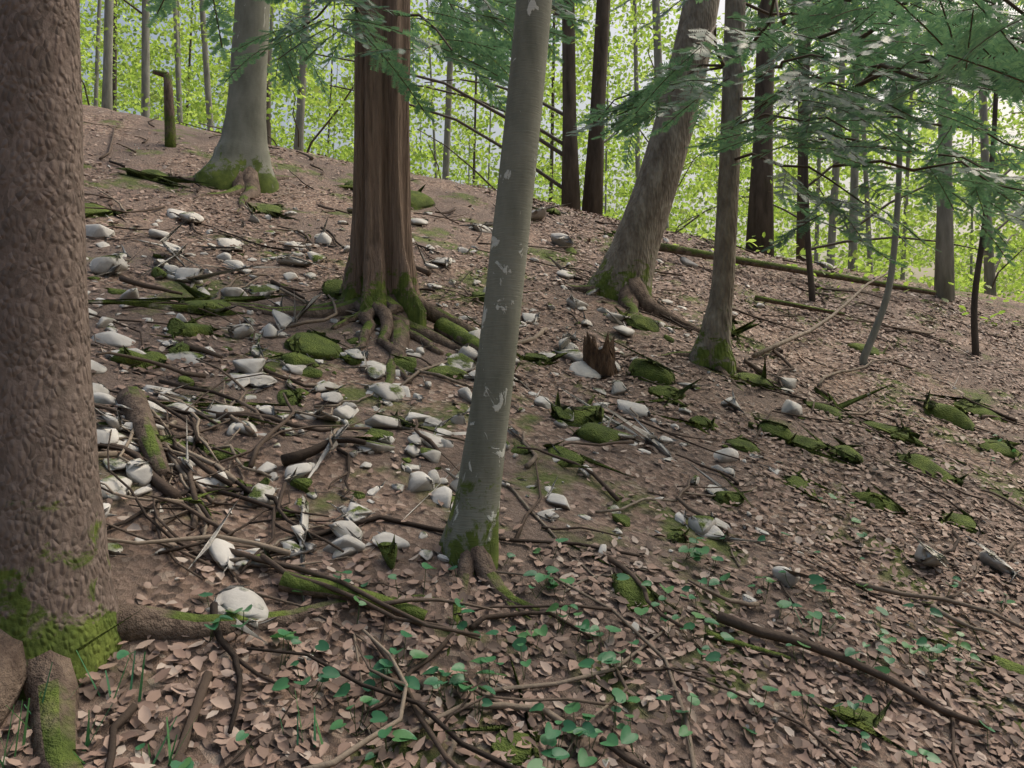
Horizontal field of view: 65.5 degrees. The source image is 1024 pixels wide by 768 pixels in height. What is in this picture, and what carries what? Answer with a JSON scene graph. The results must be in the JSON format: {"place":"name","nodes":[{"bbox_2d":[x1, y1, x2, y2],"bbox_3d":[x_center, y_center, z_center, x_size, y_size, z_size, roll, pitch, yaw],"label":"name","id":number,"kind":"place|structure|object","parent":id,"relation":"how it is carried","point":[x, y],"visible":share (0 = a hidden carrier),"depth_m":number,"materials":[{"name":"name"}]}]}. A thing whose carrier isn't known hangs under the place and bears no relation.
{"place":"outdoors","nodes":[
{"label":"outdoors","id":0,"kind":"place"},
{"bbox_2d":[0,104,1023,767],"bbox_3d":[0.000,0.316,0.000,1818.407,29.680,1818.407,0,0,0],"label":"ground","id":1,"kind":"structure","parent":0,"point":[134,568],"depth_m":3.63,"materials":[{"name":"brown soil"}]},
{"bbox_2d":[0,0,122,700],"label":"spruce tree","id":2,"kind":"object","parent":1,"relation":"on","point":[57,592],"visible":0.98,"depth_m":1.89,"materials":[{"name":"brown plant"}]},
{"bbox_2d":[193,0,278,192],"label":"beech tree","id":3,"kind":"object","parent":1,"relation":"on","point":[242,145],"visible":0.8,"depth_m":8.20,"materials":[{"name":"grey plant"}]},
{"bbox_2d":[336,0,426,326],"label":"yew tree","id":4,"kind":"object","parent":1,"relation":"on","point":[380,265],"visible":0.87,"depth_m":5.19,"materials":[{"name":"brown plant"}]},
{"bbox_2d":[0,166,788,767],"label":"roots","id":5,"kind":"object","parent":1,"relation":"on","point":[54,718],"visible":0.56,"depth_m":2.48,"materials":[{"name":"brown wood"}]},
{"bbox_2d":[439,0,551,574],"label":"beech tree","id":6,"kind":"object","parent":1,"relation":"on","point":[473,520],"visible":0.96,"depth_m":2.66,"materials":[{"name":"grey plant"}]},
{"bbox_2d":[119,268,896,611],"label":"dead branches","id":7,"kind":"object","parent":1,"relation":"on","point":[755,354],"visible":0.77,"depth_m":3.35,"materials":[{"name":"brown wood"}]},
{"bbox_2d":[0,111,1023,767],"bbox_3d":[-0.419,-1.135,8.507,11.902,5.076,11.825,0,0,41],"label":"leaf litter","id":8,"kind":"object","parent":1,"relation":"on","point":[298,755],"visible":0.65,"depth_m":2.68,"materials":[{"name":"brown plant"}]},
{"bbox_2d":[0,434,1023,767],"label":"herbs","id":9,"kind":"object","parent":1,"relation":"on","point":[548,736],"depth_m":2.16,"materials":[{"name":"green plant"}]},
{"bbox_2d":[93,0,996,365],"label":"background tree trunks","id":10,"kind":"object","parent":1,"relation":"on","point":[945,258],"visible":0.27,"depth_m":18.97,"materials":[{"name":"grey plant"}]},
{"bbox_2d":[80,0,1023,326],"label":"beech foliage","id":11,"kind":"object","parent":10,"relation":"attached to","point":[1010,282],"visible":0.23,"depth_m":42.38,"materials":[{"name":"green plant"}]},
{"bbox_2d":[153,70,936,661],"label":"fallen logs","id":12,"kind":"object","parent":1,"relation":"on","point":[451,332],"visible":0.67,"depth_m":5.19,"materials":[{"name":"brown wood"}]},
{"bbox_2d":[77,168,1023,765],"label":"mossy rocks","id":13,"kind":"object","parent":1,"relation":"on","point":[323,346],"visible":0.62,"depth_m":4.46,"materials":[{"name":"plant"}]},
{"bbox_2d":[82,0,1023,355],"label":"trees","id":14,"kind":"object","parent":1,"relation":"on","point":[760,212],"depth_m":13.43,"materials":[{"name":"brown wood"}]},
{"bbox_2d":[83,115,1023,767],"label":"twigs","id":15,"kind":"object","parent":1,"relation":"on","point":[171,493],"visible":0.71,"depth_m":2.73,"materials":[{"name":"brown wood"}]},
{"bbox_2d":[86,125,1023,767],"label":"limestone rocks","id":16,"kind":"object","parent":1,"relation":"on","point":[348,533],"visible":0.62,"depth_m":3.86,"materials":[{"name":"grey stone"}]},
{"bbox_2d":[144,0,1023,267],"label":"conifer foliage","id":17,"kind":"object","parent":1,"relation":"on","point":[1010,61],"depth_m":4.73,"materials":[{"name":"green plant"}]},
{"bbox_2d":[583,332,618,379],"bbox_3d":[0.590,-0.142,5.307,0.270,0.419,0.271,0,0,0],"label":"rotten stump","id":18,"kind":"object","parent":1,"relation":"on","point":[601,362],"visible":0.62,"depth_m":5.22,"materials":[{"name":"brown wood"}]},
{"bbox_2d":[587,0,719,300],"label":"leaning tree","id":19,"kind":"object","parent":1,"relation":"on","point":[632,250],"visible":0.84,"depth_m":6.99,"materials":[{"name":"brown plant"}]},
{"bbox_2d":[687,0,745,374],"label":"thin tree","id":20,"kind":"object","parent":1,"relation":"on","point":[712,348],"visible":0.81,"depth_m":5.82,"materials":[{"name":"brown plant"}]},
{"bbox_2d":[80,0,1023,301],"label":"sky","id":21,"kind":"structure","parent":0,"point":[582,105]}
]}

